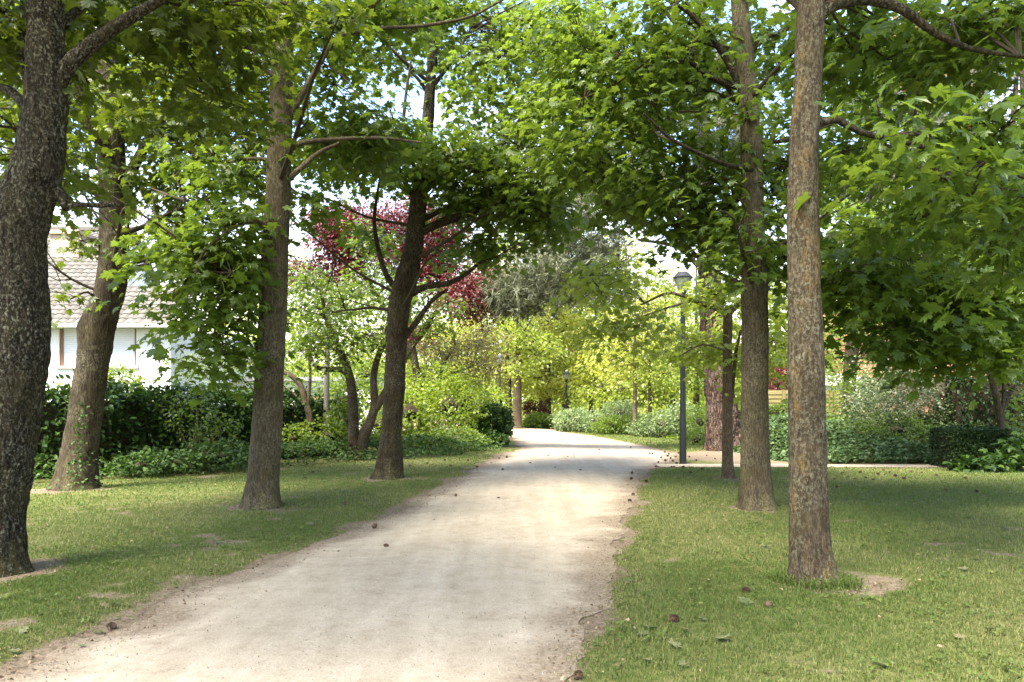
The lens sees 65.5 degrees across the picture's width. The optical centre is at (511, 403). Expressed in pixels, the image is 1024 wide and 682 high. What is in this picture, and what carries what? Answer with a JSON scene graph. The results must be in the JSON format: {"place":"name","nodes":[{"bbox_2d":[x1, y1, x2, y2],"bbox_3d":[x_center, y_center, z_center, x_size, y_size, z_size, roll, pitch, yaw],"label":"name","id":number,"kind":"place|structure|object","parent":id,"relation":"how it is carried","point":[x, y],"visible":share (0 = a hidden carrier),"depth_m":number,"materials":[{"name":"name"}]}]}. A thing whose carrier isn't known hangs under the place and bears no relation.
{"place":"outdoors","nodes":[
{"label":"outdoors","id":0,"kind":"place"},
{"bbox_2d":[0,428,678,681],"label":"gravel path","id":1,"kind":"structure","parent":0,"point":[337,580],"depth_m":5.07,"materials":[{"name":"beige gravel"}]},
{"bbox_2d":[0,0,1019,404],"label":"sky","id":2,"kind":"structure","parent":0,"point":[416,104],"materials":[{"name":"white"}]},
{"bbox_2d":[0,407,1023,681],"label":"ground","id":3,"kind":"structure","parent":0,"point":[170,591],"depth_m":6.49,"materials":[{"name":"green plant"}]},
{"bbox_2d":[15,624,29,633],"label":"fallen leaf","id":4,"kind":"object","parent":3,"relation":"on","point":[21,629],"visible":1,"depth_m":4.29,"materials":[{"name":"plant"}]},
{"bbox_2d":[55,362,162,403],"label":"golden shrub","id":5,"kind":"object","parent":3,"relation":"on","point":[126,375],"visible":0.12,"depth_m":15.51,"materials":[{"name":"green plant"}]},
{"bbox_2d":[106,622,116,629],"bbox_3d":[-2.228,1.238,4.432,0.060,0.047,0.045,0,0,8],"label":"pine cone","id":6,"kind":"object","parent":3,"relation":"on","point":[112,625],"visible":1,"depth_m":4.42,"materials":[{"name":"brown plant"}]},
{"bbox_2d":[46,226,253,405],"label":"white house","id":7,"kind":"structure","parent":3,"relation":"on","point":[131,329],"depth_m":22.09,"materials":[{"name":"white paint"}]},
{"bbox_2d":[55,329,138,367],"bbox_3d":[-11.445,-1.517,22.040,2.294,1.105,0.240,0,0,0],"label":"window","id":8,"kind":"structure","parent":7,"relation":"in","point":[123,338],"depth_m":22.09,"materials":[{"name":"glass"}]},
{"bbox_2d":[0,0,340,490],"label":"maple tree","id":9,"kind":"object","parent":3,"relation":"on","point":[95,331],"visible":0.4,"depth_m":11.41,"materials":[{"name":"green plant"}]},
{"bbox_2d":[46,400,108,490],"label":"climbing ivy","id":10,"kind":"object","parent":9,"relation":"attached to","point":[77,425],"visible":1,"depth_m":11.26,"materials":[{"name":"green plant"}]},
{"bbox_2d":[99,437,248,477],"bbox_3d":[-5.720,0.967,13.857,1.486,0.726,2.622,0,0,41],"label":"shrub","id":11,"kind":"object","parent":3,"relation":"on","point":[154,460],"visible":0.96,"depth_m":13.72,"materials":[{"name":"green plant"}]},
{"bbox_2d":[0,0,383,577],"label":"maple tree","id":12,"kind":"object","parent":3,"relation":"on","point":[42,57],"visible":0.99,"depth_m":6.32,"materials":[{"name":"green plant"}]},
{"bbox_2d":[145,379,246,470],"bbox_3d":[-5.734,0.440,14.731,1.656,1.766,1.693,0,0,-44],"label":"leafy shrub","id":13,"kind":"object","parent":3,"relation":"on","point":[200,434],"visible":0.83,"depth_m":14.62,"materials":[{"name":"green plant"}]},
{"bbox_2d":[34,369,361,478],"bbox_3d":[-8.767,0.325,14.514,15.333,2.056,4.609,0,0,-42],"label":"laurel hedge","id":14,"kind":"object","parent":3,"relation":"on","point":[126,420],"visible":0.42,"depth_m":14.54,"materials":[{"name":"green plant"}]},
{"bbox_2d":[148,324,336,456],"bbox_3d":[-6.106,-0.180,18.304,4.169,3.175,2.849,0,0,0],"label":"bent tree","id":15,"kind":"object","parent":3,"relation":"on","point":[305,397],"visible":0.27,"depth_m":18.33,"materials":[{"name":"green plant"}]},
{"bbox_2d":[11,0,503,509],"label":"maple tree","id":16,"kind":"object","parent":3,"relation":"on","point":[227,270],"visible":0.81,"depth_m":9.41,"materials":[{"name":"green plant"}]},
{"bbox_2d":[33,428,509,480],"bbox_3d":[-7.553,0.965,16.504,15.028,0.606,13.118,0,0,0],"label":"ivy ground cover","id":17,"kind":"object","parent":3,"relation":"on","point":[331,445],"visible":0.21,"depth_m":17.11,"materials":[{"name":"green plant"}]},
{"bbox_2d":[247,373,322,405],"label":"garden shrub","id":18,"kind":"object","parent":3,"relation":"on","point":[295,387],"visible":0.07,"depth_m":22.38,"materials":[{"name":"green plant"}]},
{"bbox_2d":[208,250,387,375],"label":"tree","id":19,"kind":"object","parent":3,"relation":"on","point":[304,259],"visible":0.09,"depth_m":30.82,"materials":[{"name":"green plant"}]},
{"bbox_2d":[232,377,383,432],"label":"white outbuilding","id":20,"kind":"structure","parent":3,"relation":"on","point":[314,379],"depth_m":27.00,"materials":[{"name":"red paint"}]},
{"bbox_2d":[296,388,322,405],"bbox_3d":[-6.864,-0.159,26.979,0.913,0.714,0.037,0,0,0],"label":"window","id":21,"kind":"structure","parent":20,"relation":"in","point":[305,388],"depth_m":26.96,"materials":[{"name":"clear glass"}]},
{"bbox_2d":[323,291,329,430],"bbox_3d":[-4.422,-0.817,19.000,0.173,3.731,0.137,0,0,0],"label":"concrete post","id":22,"kind":"object","parent":3,"relation":"on","point":[326,389],"visible":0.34,"depth_m":18.94,"materials":[{"name":"grey concrete"}]},
{"bbox_2d":[281,393,374,457],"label":"fern clump","id":23,"kind":"object","parent":3,"relation":"on","point":[328,434],"visible":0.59,"depth_m":18.07,"materials":[{"name":"green plant"}]},
{"bbox_2d":[313,396,347,450],"bbox_3d":[-4.533,0.590,19.841,1.065,1.540,0.142,0,0,0],"label":"old slatted fence","id":24,"kind":"object","parent":3,"relation":"on","point":[314,398],"visible":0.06,"depth_m":19.89,"materials":[{"name":"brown wood"}]},
{"bbox_2d":[303,354,384,427],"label":"garden shrub","id":25,"kind":"object","parent":3,"relation":"on","point":[363,375],"visible":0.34,"depth_m":22.26,"materials":[{"name":"green plant"}]},
{"bbox_2d":[329,374,363,453],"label":"climbing ivy shrub","id":26,"kind":"object","parent":3,"relation":"on","point":[335,396],"visible":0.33,"depth_m":19.46,"materials":[{"name":"green plant"}]},
{"bbox_2d":[285,213,475,459],"bbox_3d":[-3.262,-1.348,17.528,4.770,5.497,3.486,0,0,-12],"label":"multi stem tree","id":27,"kind":"object","parent":3,"relation":"on","point":[358,439],"visible":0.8,"depth_m":17.40,"materials":[{"name":"green plant"}]},
{"bbox_2d":[288,191,517,429],"bbox_3d":[-3.065,-2.521,22.585,7.670,7.306,4.084,0,0,24],"label":"purple leaf tree","id":28,"kind":"object","parent":3,"relation":"on","point":[466,287],"visible":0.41,"depth_m":22.15,"materials":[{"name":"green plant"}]},
{"bbox_2d":[358,353,496,446],"bbox_3d":[-2.431,-0.056,21.961,4.039,2.766,4.242,0,0,0],"label":"golden shrub","id":29,"kind":"object","parent":3,"relation":"on","point":[447,405],"visible":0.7,"depth_m":21.79,"materials":[{"name":"green plant"}]},
{"bbox_2d":[354,314,516,430],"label":"tree","id":30,"kind":"object","parent":3,"relation":"on","point":[437,339],"visible":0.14,"depth_m":35.15,"materials":[{"name":"green plant"}]},
{"bbox_2d":[256,0,619,479],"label":"maple tree","id":31,"kind":"object","parent":3,"relation":"on","point":[485,204],"visible":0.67,"depth_m":13.03,"materials":[{"name":"green plant"}]},
{"bbox_2d":[402,423,492,454],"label":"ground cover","id":32,"kind":"object","parent":3,"relation":"on","point":[446,433],"visible":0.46,"depth_m":20.34,"materials":[{"name":"green plant"}]},
{"bbox_2d":[404,273,510,426],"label":"tree","id":33,"kind":"object","parent":3,"relation":"on","point":[488,384],"visible":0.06,"depth_m":40.12,"materials":[{"name":"green plant"}]},
{"bbox_2d":[405,234,525,420],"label":"tree","id":34,"kind":"object","parent":3,"relation":"on","point":[467,360],"visible":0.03,"depth_m":54.03,"materials":[{"name":"green plant"}]},
{"bbox_2d":[410,320,521,431],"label":"pale tan tree","id":35,"kind":"object","parent":3,"relation":"on","point":[450,354],"visible":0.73,"depth_m":24.46,"materials":[{"name":"green plant"}]},
{"bbox_2d":[437,381,515,426],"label":"golden shrub","id":36,"kind":"object","parent":3,"relation":"on","point":[493,392],"visible":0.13,"depth_m":27.52,"materials":[{"name":"green plant"}]},
{"bbox_2d":[434,237,537,415],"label":"tree","id":37,"kind":"object","parent":3,"relation":"on","point":[492,353],"visible":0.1,"depth_m":39.86,"materials":[{"name":"yellow plant"}]},
{"bbox_2d":[208,308,768,419],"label":"woods","id":38,"kind":"object","parent":3,"relation":"on","point":[640,409],"visible":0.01,"depth_m":64.70,"materials":[{"name":"green plant"}]},
{"bbox_2d":[468,399,515,446],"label":"round laurel bush","id":39,"kind":"object","parent":3,"relation":"on","point":[501,421],"visible":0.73,"depth_m":22.48,"materials":[{"name":"green plant"}]},
{"bbox_2d":[495,354,503,400],"bbox_3d":[-0.525,-0.400,34.000,0.410,3.420,0.410,0,0,0],"label":"street lamp","id":40,"kind":"object","parent":3,"relation":"on","point":[499,355],"visible":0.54,"depth_m":33.95,"materials":[{"name":"metal"}]},
{"bbox_2d":[0,447,1020,681],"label":"leaf litter","id":41,"kind":"object","parent":3,"relation":"on","point":[555,647],"visible":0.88,"depth_m":5.43,"materials":[{"name":"brown plant"}]},
{"bbox_2d":[522,400,546,416],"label":"dark bronze shrub","id":42,"kind":"object","parent":3,"relation":"on","point":[533,408],"visible":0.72,"depth_m":42.84,"materials":[{"name":"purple plant"}]},
{"bbox_2d":[457,225,613,428],"bbox_3d":[1.624,-4.705,40.161,9.758,12.202,6.669,0,0,-41],"label":"tree","id":43,"kind":"object","parent":3,"relation":"on","point":[520,342],"visible":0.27,"depth_m":37.79,"materials":[{"name":"green plant"}]},
{"bbox_2d":[522,411,556,428],"bbox_3d":[1.378,0.861,39.593,1.983,0.976,1.556,0,0,0],"label":"clipped mound","id":44,"kind":"object","parent":3,"relation":"on","point":[540,421],"visible":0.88,"depth_m":39.23,"materials":[{"name":"green plant"}]},
{"bbox_2d":[511,314,574,414],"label":"tree","id":45,"kind":"object","parent":3,"relation":"on","point":[552,373],"visible":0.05,"depth_m":47.05,"materials":[{"name":"green plant"}]},
{"bbox_2d":[480,271,621,415],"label":"tree","id":46,"kind":"object","parent":3,"relation":"on","point":[545,392],"visible":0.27,"depth_m":43.24,"materials":[{"name":"green plant"}]},
{"bbox_2d":[562,370,570,413],"bbox_3d":[2.699,-0.164,39.500,0.410,2.947,0.410,0,0,0],"label":"street lamp","id":47,"kind":"object","parent":3,"relation":"on","point":[566,374],"visible":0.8,"depth_m":39.44,"materials":[{"name":"metal"}]},
{"bbox_2d":[573,670,582,679],"bbox_3d":[0.300,1.237,3.625,0.046,0.047,0.061,0,0,22],"label":"pine cone","id":48,"kind":"object","parent":3,"relation":"on","point":[577,674],"visible":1,"depth_m":3.61,"materials":[{"name":"brown plant"}]},
{"bbox_2d":[547,405,611,431],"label":"grey green shrub","id":49,"kind":"object","parent":3,"relation":"on","point":[569,421],"visible":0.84,"depth_m":34.41,"materials":[{"name":"green plant"}]},
{"bbox_2d":[551,298,617,414],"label":"tree","id":50,"kind":"object","parent":3,"relation":"on","point":[563,406],"visible":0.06,"depth_m":51.02,"materials":[{"name":"green plant"}]},
{"bbox_2d":[555,323,630,412],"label":"tree","id":51,"kind":"object","parent":3,"relation":"on","point":[587,375],"visible":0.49,"depth_m":40.99,"materials":[{"name":"green plant"}]},
{"bbox_2d":[588,412,645,433],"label":"verge shrub","id":52,"kind":"object","parent":3,"relation":"on","point":[614,425],"visible":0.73,"depth_m":31.54,"materials":[{"name":"green plant"}]},
{"bbox_2d":[594,398,641,420],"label":"silver bush","id":53,"kind":"object","parent":3,"relation":"on","point":[627,407],"visible":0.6,"depth_m":32.77,"materials":[{"name":"green plant"}]},
{"bbox_2d":[565,245,678,412],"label":"tree","id":54,"kind":"object","parent":3,"relation":"on","point":[616,392],"visible":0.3,"depth_m":39.04,"materials":[{"name":"green plant"}]},
{"bbox_2d":[469,0,780,450],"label":"pine tree","id":55,"kind":"object","parent":3,"relation":"on","point":[516,288],"visible":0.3,"depth_m":19.93,"materials":[{"name":"green plant"}]},
{"bbox_2d":[561,233,693,417],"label":"tree","id":56,"kind":"object","parent":3,"relation":"on","point":[636,250],"visible":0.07,"depth_m":45.82,"materials":[{"name":"green plant"}]},
{"bbox_2d":[575,286,695,435],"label":"tree","id":57,"kind":"object","parent":3,"relation":"on","point":[629,366],"visible":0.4,"depth_m":29.97,"materials":[{"name":"green plant"}]},
{"bbox_2d":[599,259,701,414],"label":"tree","id":58,"kind":"object","parent":3,"relation":"on","point":[667,395],"visible":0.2,"depth_m":39.52,"materials":[{"name":"green plant"}]},
{"bbox_2d":[617,292,699,431],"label":"tree","id":59,"kind":"object","parent":3,"relation":"on","point":[650,386],"visible":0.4,"depth_m":30.07,"materials":[{"name":"green plant"}]},
{"bbox_2d":[620,399,698,437],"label":"verge shrub","id":60,"kind":"object","parent":3,"relation":"on","point":[672,423],"visible":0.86,"depth_m":28.73,"materials":[{"name":"green plant"}]},
{"bbox_2d":[669,614,678,621],"bbox_3d":[0.917,1.220,4.512,0.071,0.055,0.053,0,0,-45],"label":"pine cone","id":61,"kind":"object","parent":3,"relation":"on","point":[674,617],"visible":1,"depth_m":4.50,"materials":[{"name":"brown plant"}]},
{"bbox_2d":[668,637,681,646],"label":"fallen leaf","id":62,"kind":"object","parent":3,"relation":"on","point":[673,643],"visible":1,"depth_m":4.03,"materials":[{"name":"plant"}]},
{"bbox_2d":[673,269,692,463],"bbox_3d":[3.508,-0.721,16.350,0.410,4.061,0.410,0,0,0],"label":"street lamp","id":63,"kind":"object","parent":3,"relation":"on","point":[682,274],"visible":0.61,"depth_m":16.29,"materials":[{"name":"metal"}]},
{"bbox_2d":[678,660,689,666],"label":"fallen leaf","id":64,"kind":"object","parent":3,"relation":"on","point":[682,662],"visible":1,"depth_m":3.73,"materials":[{"name":"green plant"}]},
{"bbox_2d":[545,244,836,478],"bbox_3d":[2.824,-0.579,13.293,4.825,3.942,3.096,0,0,-22],"label":"maple tree","id":65,"kind":"object","parent":3,"relation":"on","point":[688,355],"visible":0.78,"depth_m":13.12,"materials":[{"name":"green plant"}]},
{"bbox_2d":[649,270,740,430],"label":"tree","id":66,"kind":"object","parent":3,"relation":"on","point":[696,397],"visible":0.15,"depth_m":33.35,"materials":[{"name":"green plant"}]},
{"bbox_2d":[686,398,706,444],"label":"verge shrub","id":67,"kind":"object","parent":3,"relation":"on","point":[693,432],"visible":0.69,"depth_m":24.64,"materials":[{"name":"green plant"}]},
{"bbox_2d":[497,0,934,510],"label":"maple tree","id":68,"kind":"object","parent":3,"relation":"on","point":[604,107],"visible":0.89,"depth_m":9.57,"materials":[{"name":"green plant"}]},
{"bbox_2d":[713,633,730,638],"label":"fallen leaf","id":69,"kind":"object","parent":3,"relation":"on","point":[720,637],"visible":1,"depth_m":4.14,"materials":[{"name":"plant"}]},
{"bbox_2d":[738,596,753,605],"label":"fallen leaf","id":70,"kind":"object","parent":3,"relation":"on","point":[742,600],"visible":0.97,"depth_m":4.90,"materials":[{"name":"green plant"}]},
{"bbox_2d":[741,586,750,592],"bbox_3d":[1.528,1.217,5.196,0.062,0.047,0.044,0,0,34],"label":"pine cone","id":71,"kind":"object","parent":3,"relation":"on","point":[746,589],"visible":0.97,"depth_m":5.19,"materials":[{"name":"brown plant"}]},
{"bbox_2d":[598,415,925,445],"bbox_3d":[8.023,0.924,30.489,8.193,0.787,19.222,0,0,0],"label":"ground cover","id":72,"kind":"object","parent":3,"relation":"on","point":[672,435],"visible":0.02,"depth_m":28.33,"materials":[{"name":"green plant"}]},
{"bbox_2d":[738,403,787,419],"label":"garden hedge","id":73,"kind":"object","parent":3,"relation":"on","point":[775,410],"visible":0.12,"depth_m":25.18,"materials":[{"name":"green plant"}]},
{"bbox_2d":[700,237,834,402],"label":"tree","id":74,"kind":"object","parent":3,"relation":"on","point":[738,385],"visible":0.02,"depth_m":38.49,"materials":[{"name":"green plant"}]},
{"bbox_2d":[765,600,771,607],"bbox_3d":[1.550,1.214,4.818,0.044,0.044,0.058,0,0,24],"label":"pine cone","id":75,"kind":"object","parent":3,"relation":"on","point":[768,603],"visible":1,"depth_m":4.80,"materials":[{"name":"brown plant"}]},
{"bbox_2d":[769,363,787,389],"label":"purple bush","id":76,"kind":"object","parent":3,"relation":"on","point":[773,386],"visible":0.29,"depth_m":27.73,"materials":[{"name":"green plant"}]},
{"bbox_2d":[727,283,881,387],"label":"tree","id":77,"kind":"object","parent":3,"relation":"on","point":[836,362],"visible":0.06,"depth_m":31.23,"materials":[{"name":"green plant"}]},
{"bbox_2d":[768,390,879,417],"bbox_3d":[10.420,0.450,26.941,3.978,1.820,0.142,0,0,0],"label":"wooden fence","id":78,"kind":"object","parent":3,"relation":"on","point":[775,397],"visible":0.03,"depth_m":26.99,"materials":[{"name":"brown wood"}]},
{"bbox_2d":[825,374,859,389],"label":"white garden shed","id":79,"kind":"structure","parent":3,"relation":"on","point":[829,388],"depth_m":30.50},
{"bbox_2d":[825,356,897,445],"bbox_3d":[9.162,-0.088,21.832,4.803,2.839,2.153,0,0,-40],"label":"dark shrub","id":80,"kind":"object","parent":3,"relation":"on","point":[846,400],"visible":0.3,"depth_m":22.03,"materials":[{"name":"green plant"}]},
{"bbox_2d":[707,0,1023,588],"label":"maple tree","id":81,"kind":"object","parent":3,"relation":"on","point":[956,45],"visible":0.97,"depth_m":5.68,"materials":[{"name":"green plant"}]},
{"bbox_2d":[769,314,975,412],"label":"brick house","id":82,"kind":"structure","parent":3,"relation":"on","point":[878,378],"depth_m":33.00,"materials":[{"name":"red brick"}]},
{"bbox_2d":[733,411,1023,463],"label":"ivy bank","id":83,"kind":"structure","parent":3,"relation":"on","point":[909,449],"depth_m":17.68,"materials":[{"name":"green plant"}]},
{"bbox_2d":[827,401,935,451],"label":"feathery shrub","id":84,"kind":"object","parent":3,"relation":"on","point":[896,429],"visible":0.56,"depth_m":18.09,"materials":[{"name":"green plant"}]},
{"bbox_2d":[832,358,952,440],"bbox_3d":[9.316,-0.152,19.355,3.230,2.956,2.500,0,0,-42],"label":"variegated shrub","id":85,"kind":"object","parent":3,"relation":"on","point":[872,392],"visible":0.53,"depth_m":19.00,"materials":[{"name":"green plant"}]},
{"bbox_2d":[767,71,1023,409],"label":"young maple","id":86,"kind":"object","parent":3,"relation":"on","point":[894,299],"visible":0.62,"depth_m":8.84,"materials":[{"name":"green plant"}]},
{"bbox_2d":[779,185,1013,423],"bbox_3d":[7.840,-1.857,16.011,5.392,6.493,6.734,0,0,0],"label":"ivy trunk tree","id":87,"kind":"object","parent":3,"relation":"on","point":[872,214],"visible":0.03,"depth_m":15.89,"materials":[{"name":"green plant"}]},
{"bbox_2d":[786,57,1019,358],"bbox_3d":[11.177,-4.397,21.654,7.716,11.684,4.430,0,0,-15],"label":"pine tree","id":88,"kind":"object","parent":3,"relation":"on","point":[938,120],"visible":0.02,"depth_m":21.25,"materials":[{"name":"green plant"}]},
{"bbox_2d":[841,9,986,414],"bbox_3d":[12.576,-5.436,24.310,4.035,13.629,3.954,0,0,-28],"label":"autumn tinted tree","id":89,"kind":"object","parent":3,"relation":"on","point":[849,352],"visible":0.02,"depth_m":24.84,"materials":[{"name":"orange plant"}]},
{"bbox_2d":[858,340,984,388],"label":"tree","id":90,"kind":"object","parent":3,"relation":"on","point":[910,376],"depth_m":28.03,"materials":[{"name":"green plant"}]},
{"bbox_2d":[953,633,967,637],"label":"fallen leaf","id":91,"kind":"object","parent":3,"relation":"on","point":[958,634],"visible":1,"depth_m":4.18,"materials":[{"name":"yellow plant"}]},
{"bbox_2d":[927,425,1014,467],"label":"box hedge","id":92,"kind":"object","parent":3,"relation":"on","point":[952,442],"visible":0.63,"depth_m":15.15,"materials":[{"name":"green plant"}]},
{"bbox_2d":[932,363,1023,429],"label":"tall dark hedge","id":93,"kind":"object","parent":3,"relation":"on","point":[962,396],"visible":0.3,"depth_m":18.65,"materials":[{"name":"green plant"}]},
{"bbox_2d":[942,428,1023,472],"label":"broad leaf plant","id":94,"kind":"object","parent":3,"relation":"on","point":[1005,457],"visible":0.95,"depth_m":14.35,"materials":[{"name":"green plant"}]},
{"bbox_2d":[970,357,1023,427],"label":"shrubby tree","id":95,"kind":"object","parent":3,"relation":"on","point":[1000,405],"visible":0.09,"depth_m":15.56,"materials":[{"name":"brown plant"}]},
{"bbox_2d":[1004,383,1023,454],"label":"sapling","id":96,"kind":"object","parent":3,"relation":"on","point":[1014,419],"visible":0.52,"depth_m":16.22,"materials":[{"name":"green plant"}]},
{"bbox_2d":[656,464,1023,467],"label":"side path","id":97,"kind":"structure","parent":0,"point":[829,465],"depth_m":15.83,"materials":[{"name":"beige gravel"}]}
]}

